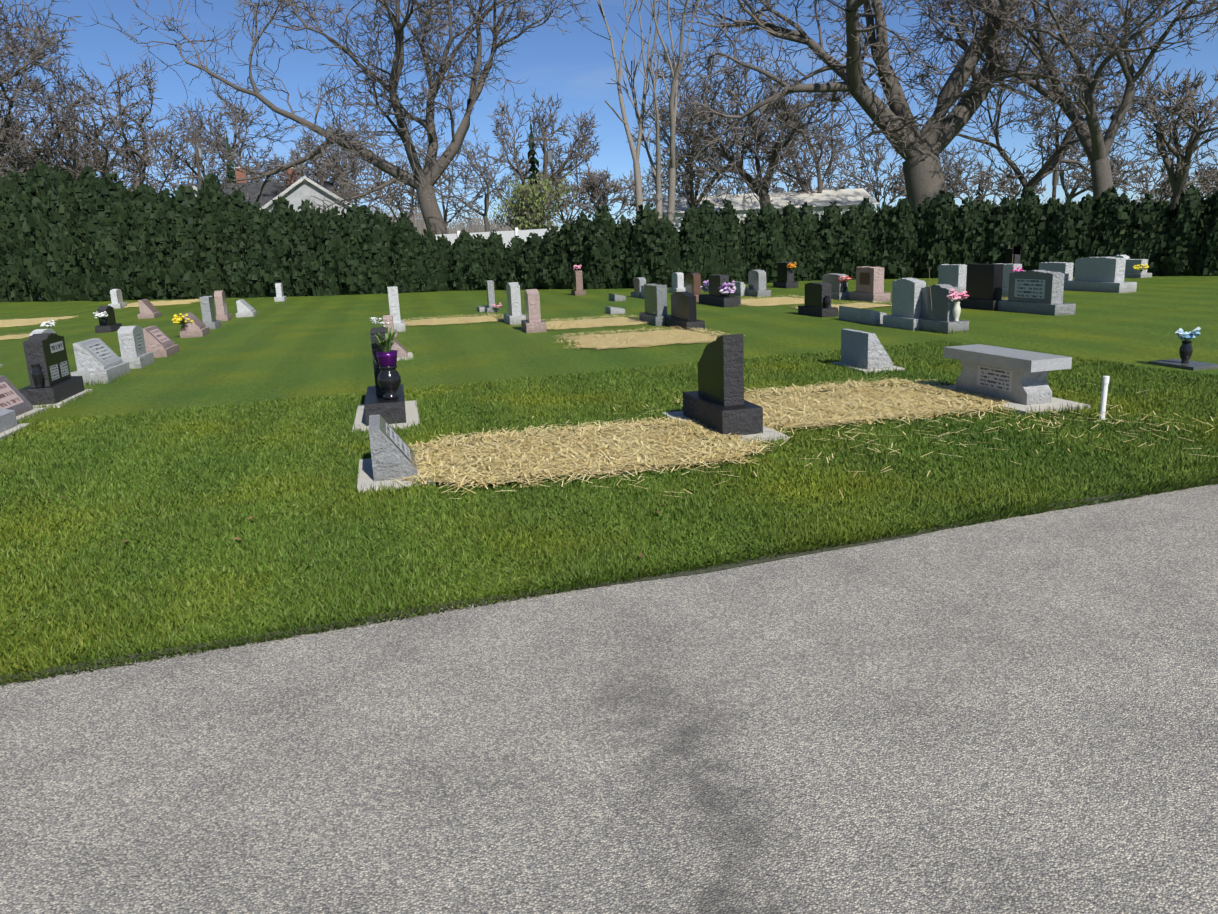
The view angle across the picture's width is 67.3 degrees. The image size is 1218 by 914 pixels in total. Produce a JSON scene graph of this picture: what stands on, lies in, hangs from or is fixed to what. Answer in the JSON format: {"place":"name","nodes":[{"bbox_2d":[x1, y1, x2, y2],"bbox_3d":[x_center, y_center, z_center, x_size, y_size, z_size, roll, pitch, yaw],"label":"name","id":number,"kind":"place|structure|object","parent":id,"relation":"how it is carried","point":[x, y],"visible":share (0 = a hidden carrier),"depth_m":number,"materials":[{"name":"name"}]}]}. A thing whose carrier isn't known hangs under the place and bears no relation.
{"place":"outdoors","nodes":[
{"label":"outdoors","id":0,"kind":"place"},
{"bbox_2d":[0,484,1217,913],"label":"asphalt road","id":1,"kind":"structure","parent":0,"point":[1018,714],"depth_m":2.90,"materials":[{"name":"grey asphalt"}]},
{"bbox_2d":[0,478,1216,681],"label":"grass edge","id":2,"kind":"object","parent":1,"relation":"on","point":[709,569],"visible":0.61,"depth_m":4.31,"materials":[{"name":"green plant"}]},
{"bbox_2d":[0,276,1217,684],"bbox_3d":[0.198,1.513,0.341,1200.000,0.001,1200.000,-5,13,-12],"label":"lawn","id":3,"kind":"structure","parent":0,"point":[306,346],"depth_m":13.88,"materials":[{"name":"green plant"}]},
{"bbox_2d":[0,168,30,301],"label":"arborvitae","id":4,"kind":"object","parent":3,"relation":"on","point":[16,289],"visible":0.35,"depth_m":45.59,"materials":[{"name":"green plant"}]},
{"bbox_2d":[15,161,57,301],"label":"arborvitae","id":5,"kind":"object","parent":3,"relation":"on","point":[30,210],"visible":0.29,"depth_m":44.63,"materials":[{"name":"green plant"}]},
{"bbox_2d":[0,0,95,180],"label":"tree","id":6,"kind":"object","parent":3,"relation":"on","point":[5,77],"visible":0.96,"depth_m":73.35,"materials":[{"name":"brown plant"}]},
{"bbox_2d":[19,333,92,407],"bbox_3d":[-6.739,-1.055,11.023,0.500,0.866,1.300,-6,13,-13],"label":"headstone","id":7,"kind":"object","parent":3,"relation":"on","point":[47,352],"visible":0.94,"depth_m":10.75,"materials":[{"name":"black stone"}]},
{"bbox_2d":[0,87,112,179],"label":"tree","id":8,"kind":"object","parent":3,"relation":"on","point":[16,136],"visible":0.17,"depth_m":98.35,"materials":[{"name":"brown plant"}]},
{"bbox_2d":[35,169,80,301],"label":"arborvitae","id":9,"kind":"object","parent":3,"relation":"on","point":[61,267],"visible":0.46,"depth_m":43.88,"materials":[{"name":"green plant"}]},
{"bbox_2d":[67,164,102,300],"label":"arborvitae","id":10,"kind":"object","parent":3,"relation":"on","point":[82,198],"visible":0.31,"depth_m":43.14,"materials":[{"name":"green plant"}]},
{"bbox_2d":[0,50,200,189],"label":"tree","id":11,"kind":"object","parent":3,"relation":"on","point":[95,135],"visible":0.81,"depth_m":85.93,"materials":[{"name":"brown plant"}]},
{"bbox_2d":[71,338,129,384],"bbox_3d":[-7.182,-1.367,12.905,0.450,0.560,1.000,-5,13,-11],"label":"gravestone","id":12,"kind":"object","parent":3,"relation":"on","point":[99,359],"visible":0.94,"depth_m":12.56,"materials":[{"name":"stone"}]},
{"bbox_2d":[82,172,132,300],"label":"arborvitae","id":13,"kind":"object","parent":3,"relation":"on","point":[108,205],"visible":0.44,"depth_m":41.94,"materials":[{"name":"green plant"}]},
{"bbox_2d":[118,326,153,368],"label":"gravestone","id":14,"kind":"object","parent":3,"relation":"on","point":[135,354],"visible":0.96,"depth_m":14.23,"materials":[{"name":"stone"}]},
{"bbox_2d":[119,184,155,299],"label":"arborvitae","id":15,"kind":"object","parent":3,"relation":"on","point":[132,254],"visible":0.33,"depth_m":41.37,"materials":[{"name":"green plant"}]},
{"bbox_2d":[143,188,171,299],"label":"arborvitae","id":16,"kind":"object","parent":3,"relation":"on","point":[154,235],"visible":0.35,"depth_m":40.84,"materials":[{"name":"green plant"}]},
{"bbox_2d":[157,184,205,299],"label":"arborvitae","id":17,"kind":"object","parent":3,"relation":"on","point":[178,266],"visible":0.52,"depth_m":40.13,"materials":[{"name":"green plant"}]},
{"bbox_2d":[193,170,227,297],"bbox_3d":[-17.194,-9.787,40.301,2.473,5.492,2.248,-5,13,-12],"label":"arborvitae","id":18,"kind":"object","parent":3,"relation":"on","point":[210,199],"visible":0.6,"depth_m":39.65,"materials":[{"name":"green plant"}]},
{"bbox_2d":[144,97,284,183],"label":"tree","id":19,"kind":"object","parent":3,"relation":"on","point":[200,125],"visible":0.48,"depth_m":103.14,"materials":[{"name":"brown plant"}]},
{"bbox_2d":[215,186,250,297],"bbox_3d":[-16.033,-9.368,39.882,2.183,4.775,2.425,-5,13,-12],"label":"arborvitae","id":20,"kind":"object","parent":3,"relation":"on","point":[233,206],"visible":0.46,"depth_m":39.20,"materials":[{"name":"green plant"}]},
{"bbox_2d":[236,201,271,297],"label":"arborvitae","id":21,"kind":"object","parent":3,"relation":"on","point":[251,285],"visible":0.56,"depth_m":38.80,"materials":[{"name":"green plant"}]},
{"bbox_2d":[182,167,335,206],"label":"house","id":22,"kind":"structure","parent":3,"relation":"on","point":[270,191],"depth_m":82.11,"materials":[{"name":"grey"}]},
{"bbox_2d":[260,195,294,296],"bbox_3d":[-13.738,-8.992,38.979,2.344,4.217,2.522,-5,13,-12],"label":"arborvitae","id":23,"kind":"object","parent":3,"relation":"on","point":[278,218],"visible":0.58,"depth_m":38.24,"materials":[{"name":"green plant"}]},
{"bbox_2d":[286,199,320,296],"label":"arborvitae","id":24,"kind":"object","parent":3,"relation":"on","point":[302,261],"visible":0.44,"depth_m":37.78,"materials":[{"name":"green plant"}]},
{"bbox_2d":[260,176,356,217],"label":"house wing","id":25,"kind":"structure","parent":3,"relation":"on","point":[298,191],"depth_m":75.17,"materials":[{"name":"white paint"}]},
{"bbox_2d":[303,205,347,295],"bbox_3d":[-11.351,-8.658,38.278,3.033,3.692,2.479,-5,13,-12],"label":"arborvitae","id":26,"kind":"object","parent":3,"relation":"on","point":[329,240],"visible":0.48,"depth_m":37.55,"materials":[{"name":"green plant"}]},
{"bbox_2d":[258,116,392,203],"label":"tree","id":27,"kind":"object","parent":3,"relation":"on","point":[341,194],"visible":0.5,"depth_m":83.23,"materials":[{"name":"brown plant"}]},
{"bbox_2d":[83,0,592,234],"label":"tree","id":28,"kind":"object","parent":3,"relation":"on","point":[422,182],"visible":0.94,"depth_m":51.80,"materials":[{"name":"brown plant"}]},
{"bbox_2d":[335,204,372,294],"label":"arborvitae","id":29,"kind":"object","parent":3,"relation":"on","point":[349,278],"visible":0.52,"depth_m":37.28,"materials":[{"name":"green plant"}]},
{"bbox_2d":[358,210,394,293],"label":"arborvitae","id":30,"kind":"object","parent":3,"relation":"on","point":[377,266],"visible":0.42,"depth_m":37.13,"materials":[{"name":"green plant"}]},
{"bbox_2d":[352,327,419,431],"bbox_3d":[-2.197,-0.779,8.909,0.600,0.896,1.420,-5,13,-12],"label":"headstone","id":31,"kind":"object","parent":3,"relation":"on","point":[399,409],"visible":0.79,"depth_m":8.62,"materials":[{"name":"stone"}]},
{"bbox_2d":[357,414,435,492],"bbox_3d":[-1.559,-0.044,6.619,0.520,0.445,0.920,-6,13,-13],"label":"gravestone","id":32,"kind":"object","parent":3,"relation":"on","point":[392,454],"visible":0.78,"depth_m":6.33,"materials":[{"name":"stone"}]},
{"bbox_2d":[344,149,453,221],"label":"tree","id":33,"kind":"object","parent":3,"relation":"on","point":[411,190],"visible":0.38,"depth_m":102.72,"materials":[{"name":"brown plant"}]},
{"bbox_2d":[381,211,425,293],"bbox_3d":[-8.282,-8.371,37.430,2.155,3.283,1.817,-1,13,7],"label":"arborvitae","id":34,"kind":"object","parent":3,"relation":"on","point":[408,267],"visible":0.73,"depth_m":36.90,"materials":[{"name":"green plant"}]},
{"bbox_2d":[416,227,445,291],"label":"arborvitae","id":35,"kind":"object","parent":3,"relation":"on","point":[432,257],"visible":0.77,"depth_m":37.04,"materials":[{"name":"green plant"}]},
{"bbox_2d":[447,229,472,290],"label":"arborvitae","id":36,"kind":"object","parent":3,"relation":"on","point":[458,277],"visible":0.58,"depth_m":36.86,"materials":[{"name":"green plant"}]},
{"bbox_2d":[385,112,537,231],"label":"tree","id":37,"kind":"object","parent":3,"relation":"on","point":[487,203],"visible":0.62,"depth_m":144.53,"materials":[{"name":"brown plant"}]},
{"bbox_2d":[479,230,505,289],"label":"arborvitae","id":38,"kind":"object","parent":3,"relation":"on","point":[493,254],"visible":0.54,"depth_m":36.09,"materials":[{"name":"green plant"}]},
{"bbox_2d":[515,233,541,289],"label":"arborvitae","id":39,"kind":"object","parent":3,"relation":"on","point":[530,246],"visible":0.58,"depth_m":35.19,"materials":[{"name":"green plant"}]},
{"bbox_2d":[462,88,600,228],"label":"tree","id":40,"kind":"object","parent":3,"relation":"on","point":[585,137],"visible":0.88,"depth_m":78.85,"materials":[{"name":"brown plant"}]},
{"bbox_2d":[486,164,576,230],"bbox_3d":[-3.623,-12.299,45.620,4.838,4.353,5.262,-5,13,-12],"label":"tree","id":41,"kind":"object","parent":3,"relation":"on","point":[524,217],"visible":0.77,"depth_m":44.53,"materials":[{"name":"green plant"}]},
{"bbox_2d":[0,326,1095,492],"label":"grass tufts","id":42,"kind":"object","parent":3,"relation":"on","point":[1084,407],"depth_m":8.45,"materials":[{"name":"green plant"}]},
{"bbox_2d":[560,210,591,288],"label":"arborvitae","id":43,"kind":"object","parent":3,"relation":"on","point":[575,240],"visible":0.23,"depth_m":33.79,"materials":[{"name":"green plant"}]},
{"bbox_2d":[438,428,726,481],"bbox_3d":[-0.229,-0.049,7.040,2.285,0.040,1.471,-3,13,-4],"label":"straw mat","id":44,"kind":"object","parent":3,"relation":"on","point":[580,446],"visible":0.29,"depth_m":6.92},
{"bbox_2d":[390,417,776,494],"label":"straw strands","id":45,"kind":"object","parent":3,"relation":"on","point":[730,447],"visible":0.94,"depth_m":6.87},
{"bbox_2d":[582,204,617,288],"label":"arborvitae","id":46,"kind":"object","parent":3,"relation":"on","point":[600,260],"visible":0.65,"depth_m":33.10,"materials":[{"name":"green plant"}]},
{"bbox_2d":[571,168,650,222],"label":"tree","id":47,"kind":"object","parent":3,"relation":"on","point":[595,189],"visible":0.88,"depth_m":116.61,"materials":[{"name":"brown plant"}]},
{"bbox_2d":[605,214,633,288],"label":"arborvitae","id":48,"kind":"object","parent":3,"relation":"on","point":[616,279],"visible":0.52,"depth_m":32.91,"materials":[{"name":"green plant"}]},
{"bbox_2d":[577,0,665,211],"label":"tree","id":49,"kind":"object","parent":3,"relation":"on","point":[635,154],"visible":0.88,"depth_m":45.40,"materials":[{"name":"beige plant"}]},
{"bbox_2d":[605,24,671,217],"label":"tree","id":50,"kind":"object","parent":3,"relation":"on","point":[657,174],"visible":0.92,"depth_m":45.87,"materials":[{"name":"beige plant"}]},
{"bbox_2d":[622,200,658,287],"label":"arborvitae","id":51,"kind":"object","parent":3,"relation":"on","point":[646,220],"visible":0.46,"depth_m":32.24,"materials":[{"name":"green plant"}]},
{"bbox_2d":[565,329,716,349],"bbox_3d":[0.570,-1.990,15.257,2.473,0.040,2.481,-5,13,-12],"label":"straw patch","id":52,"kind":"object","parent":3,"relation":"on","point":[602,338],"visible":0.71,"depth_m":14.95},
{"bbox_2d":[645,215,685,287],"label":"arborvitae","id":53,"kind":"object","parent":3,"relation":"on","point":[664,259],"visible":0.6,"depth_m":31.92,"materials":[{"name":"green plant"}]},
{"bbox_2d":[639,0,700,223],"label":"tree","id":54,"kind":"object","parent":3,"relation":"on","point":[673,101],"visible":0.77,"depth_m":44.40,"materials":[{"name":"beige plant"}]},
{"bbox_2d":[665,291,704,330],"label":"gravestone","id":55,"kind":"object","parent":3,"relation":"on","point":[683,311],"visible":0.98,"depth_m":16.61,"materials":[{"name":"stone"}]},
{"bbox_2d":[678,204,709,286],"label":"arborvitae","id":56,"kind":"object","parent":3,"relation":"on","point":[688,235],"visible":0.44,"depth_m":31.91,"materials":[{"name":"green plant"}]},
{"bbox_2d":[696,199,727,283],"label":"arborvitae","id":57,"kind":"object","parent":3,"relation":"on","point":[710,230],"visible":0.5,"depth_m":31.93,"materials":[{"name":"green plant"}]},
{"bbox_2d":[632,67,814,209],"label":"tree","id":58,"kind":"object","parent":3,"relation":"on","point":[690,196],"visible":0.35,"depth_m":64.94,"materials":[{"name":"brown plant"}]},
{"bbox_2d":[662,334,788,447],"bbox_3d":[0.936,-0.624,7.713,0.620,0.868,1.450,-5,13,-12],"label":"gravestone","id":59,"kind":"object","parent":3,"relation":"on","point":[719,403],"visible":0.88,"depth_m":7.40,"materials":[{"name":"stone"}]},
{"bbox_2d":[719,199,746,282],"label":"arborvitae","id":60,"kind":"object","parent":3,"relation":"on","point":[734,255],"visible":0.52,"depth_m":32.14,"materials":[{"name":"green plant"}]},
{"bbox_2d":[632,42,861,210],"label":"tree","id":61,"kind":"object","parent":3,"relation":"on","point":[750,120],"visible":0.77,"depth_m":56.74,"materials":[{"name":"brown plant"}]},
{"bbox_2d":[367,190,1170,234],"bbox_3d":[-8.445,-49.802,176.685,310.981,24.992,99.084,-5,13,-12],"label":"fence","id":62,"kind":"object","parent":3,"relation":"on","point":[420,225],"visible":0.04,"depth_m":220.25,"materials":[{"name":"white"}]},
{"bbox_2d":[662,188,879,231],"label":"cream building","id":63,"kind":"structure","parent":3,"relation":"on","point":[845,199],"depth_m":68.31,"materials":[{"name":"white"}]},
{"bbox_2d":[752,203,793,282],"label":"arborvitae","id":64,"kind":"object","parent":3,"relation":"on","point":[771,241],"visible":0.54,"depth_m":32.20,"materials":[{"name":"green plant"}]},
{"bbox_2d":[780,201,807,281],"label":"arborvitae","id":65,"kind":"object","parent":3,"relation":"on","point":[792,222],"visible":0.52,"depth_m":32.32,"materials":[{"name":"green plant"}]},
{"bbox_2d":[752,81,858,194],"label":"tree","id":66,"kind":"object","parent":3,"relation":"on","point":[802,183],"visible":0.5,"depth_m":69.50,"materials":[{"name":"brown plant"}]},
{"bbox_2d":[794,202,826,280],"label":"arborvitae","id":67,"kind":"object","parent":3,"relation":"on","point":[809,247],"visible":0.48,"depth_m":32.34,"materials":[{"name":"green plant"}]},
{"bbox_2d":[816,201,846,279],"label":"arborvitae","id":68,"kind":"object","parent":3,"relation":"on","point":[830,221],"visible":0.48,"depth_m":32.24,"materials":[{"name":"green plant"}]},
{"bbox_2d":[455,383,1217,498],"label":"stray straw","id":69,"kind":"object","parent":3,"relation":"on","point":[892,443],"visible":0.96,"depth_m":6.76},
{"bbox_2d":[671,375,1014,433],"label":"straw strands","id":70,"kind":"object","parent":3,"relation":"on","point":[832,404],"visible":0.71,"depth_m":8.37},
{"bbox_2d":[832,206,870,279],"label":"arborvitae","id":71,"kind":"object","parent":3,"relation":"on","point":[851,243],"visible":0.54,"depth_m":31.95,"materials":[{"name":"green plant"}]},
{"bbox_2d":[744,386,985,427],"bbox_3d":[2.155,-0.512,8.587,2.400,0.041,1.813,-5,13,-12],"label":"straw mat","id":72,"kind":"object","parent":3,"relation":"on","point":[846,407],"visible":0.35,"depth_m":8.37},
{"bbox_2d":[829,117,905,214],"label":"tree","id":73,"kind":"object","parent":3,"relation":"on","point":[880,185],"visible":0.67,"depth_m":116.40,"materials":[{"name":"brown plant"}]},
{"bbox_2d":[831,329,904,373],"bbox_3d":[3.051,-1.250,10.841,0.500,0.495,0.900,-5,13,-11],"label":"gravestone","id":74,"kind":"object","parent":3,"relation":"on","point":[865,350],"visible":0.77,"depth_m":10.57,"materials":[{"name":"stone"}]},
{"bbox_2d":[849,266,890,301],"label":"gravestone","id":75,"kind":"object","parent":3,"relation":"on","point":[870,284],"visible":1,"depth_m":21.34,"materials":[{"name":"stone"}]},
{"bbox_2d":[639,0,1152,212],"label":"tree","id":76,"kind":"object","parent":3,"relation":"on","point":[917,150],"visible":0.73,"depth_m":45.89,"materials":[{"name":"brown plant"}]},
{"bbox_2d":[873,198,921,278],"bbox_3d":[10.122,-7.548,31.665,2.063,2.715,1.909,-5,13,-12],"label":"arborvitae","id":77,"kind":"object","parent":3,"relation":"on","point":[894,260],"visible":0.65,"depth_m":31.17,"materials":[{"name":"green plant"}]},
{"bbox_2d":[883,278,925,330],"bbox_3d":[4.961,-2.555,15.179,0.360,0.814,0.980,-5,13,-12],"label":"grey headstone","id":78,"kind":"object","parent":3,"relation":"on","point":[906,303],"visible":0.96,"depth_m":15.03,"materials":[{"name":"stone"}]},
{"bbox_2d":[915,189,958,277],"bbox_3d":[11.250,-7.523,30.865,1.816,2.938,1.931,-5,13,-12],"label":"arborvitae","id":79,"kind":"object","parent":3,"relation":"on","point":[937,230],"visible":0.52,"depth_m":30.44,"materials":[{"name":"green plant"}]},
{"bbox_2d":[918,284,968,333],"bbox_3d":[5.244,-2.369,14.516,0.360,0.728,1.050,-5,13,-12],"label":"gravestone","id":80,"kind":"object","parent":3,"relation":"on","point":[941,311],"visible":0.94,"depth_m":14.32,"materials":[{"name":"stone"}]},
{"bbox_2d":[946,196,980,277],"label":"arborvitae","id":81,"kind":"object","parent":3,"relation":"on","point":[965,223],"visible":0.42,"depth_m":29.99,"materials":[{"name":"green plant"}]},
{"bbox_2d":[960,264,1007,310],"bbox_3d":[7.439,-3.386,18.170,0.380,0.870,1.150,-6,13,-14],"label":"gravestone","id":82,"kind":"object","parent":3,"relation":"on","point":[984,286],"visible":0.92,"depth_m":17.99,"materials":[{"name":"stone"}]},
{"bbox_2d":[975,195,1021,263],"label":"arborvitae","id":83,"kind":"object","parent":3,"relation":"on","point":[1001,228],"visible":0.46,"depth_m":29.16,"materials":[{"name":"green plant"}]},
{"bbox_2d":[843,13,1161,204],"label":"tree","id":84,"kind":"object","parent":3,"relation":"on","point":[1053,162],"visible":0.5,"depth_m":59.06,"materials":[{"name":"brown plant"}]},
{"bbox_2d":[923,344,1089,414],"bbox_3d":[3.643,-0.728,8.479,0.660,0.495,1.480,-6,13,-14],"label":"memorial bench","id":85,"kind":"object","parent":3,"relation":"on","point":[1016,376],"visible":0.9,"depth_m":8.17,"materials":[{"name":"stone"}]},
{"bbox_2d":[1007,186,1044,270],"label":"arborvitae","id":86,"kind":"object","parent":3,"relation":"on","point":[1030,211],"visible":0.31,"depth_m":28.78,"materials":[{"name":"green plant"}]},
{"bbox_2d":[998,270,1075,315],"bbox_3d":[7.882,-3.067,16.935,0.420,0.770,1.650,-5,13,-12],"label":"gravestone","id":87,"kind":"object","parent":3,"relation":"on","point":[1035,291],"visible":1,"depth_m":16.68,"materials":[{"name":"stone"}]},
{"bbox_2d":[896,0,1217,200],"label":"tree","id":88,"kind":"object","parent":3,"relation":"on","point":[1096,145],"visible":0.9,"depth_m":41.87,"materials":[{"name":"brown plant"}]},
{"bbox_2d":[1043,196,1082,273],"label":"arborvitae","id":89,"kind":"object","parent":3,"relation":"on","point":[1062,247],"visible":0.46,"depth_m":28.01,"materials":[{"name":"green plant"}]},
{"bbox_2d":[1070,193,1098,276],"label":"arborvitae","id":90,"kind":"object","parent":3,"relation":"on","point":[1087,207],"visible":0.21,"depth_m":27.77,"materials":[{"name":"green plant"}]},
{"bbox_2d":[1026,119,1158,200],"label":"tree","id":91,"kind":"object","parent":3,"relation":"on","point":[1072,194],"visible":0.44,"depth_m":135.28,"materials":[{"name":"brown plant"}]},
{"bbox_2d":[1064,257,1136,292],"bbox_3d":[11.571,-4.325,21.620,0.460,0.790,1.850,-5,13,-12],"label":"gravestone","id":92,"kind":"object","parent":3,"relation":"on","point":[1099,274],"visible":0.98,"depth_m":21.36,"materials":[{"name":"stone"}]},
{"bbox_2d":[1086,186,1119,256],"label":"arborvitae","id":93,"kind":"object","parent":3,"relation":"on","point":[1104,201],"visible":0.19,"depth_m":27.51,"materials":[{"name":"green plant"}]},
{"bbox_2d":[1100,192,1136,256],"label":"arborvitae","id":94,"kind":"object","parent":3,"relation":"on","point":[1118,222],"visible":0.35,"depth_m":27.14,"materials":[{"name":"green plant"}]},
{"bbox_2d":[1118,194,1162,258],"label":"arborvitae","id":95,"kind":"object","parent":3,"relation":"on","point":[1139,246],"visible":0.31,"depth_m":26.68,"materials":[{"name":"green plant"}]},
{"bbox_2d":[1131,199,1175,275],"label":"arborvitae","id":96,"kind":"object","parent":3,"relation":"on","point":[1154,261],"visible":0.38,"depth_m":26.41,"materials":[{"name":"green plant"}]},
{"bbox_2d":[1108,44,1217,209],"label":"tree","id":97,"kind":"object","parent":3,"relation":"on","point":[1178,180],"visible":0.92,"depth_m":48.05,"materials":[{"name":"brown plant"}]},
{"bbox_2d":[1158,182,1205,275],"bbox_3d":[16.495,-6.477,26.124,1.521,2.654,1.334,-5,13,-12],"label":"arborvitae","id":98,"kind":"object","parent":3,"relation":"on","point":[1186,219],"visible":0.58,"depth_m":25.84,"materials":[{"name":"green plant"}]},
{"bbox_2d":[1193,191,1217,275],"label":"arborvitae","id":99,"kind":"object","parent":3,"relation":"on","point":[1204,266],"visible":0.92,"depth_m":25.36,"materials":[{"name":"green plant"}]},
{"bbox_2d":[0,0,1217,228],"label":"sky","id":100,"kind":"structure","parent":0,"point":[575,66],"materials":[{"name":"blue"}]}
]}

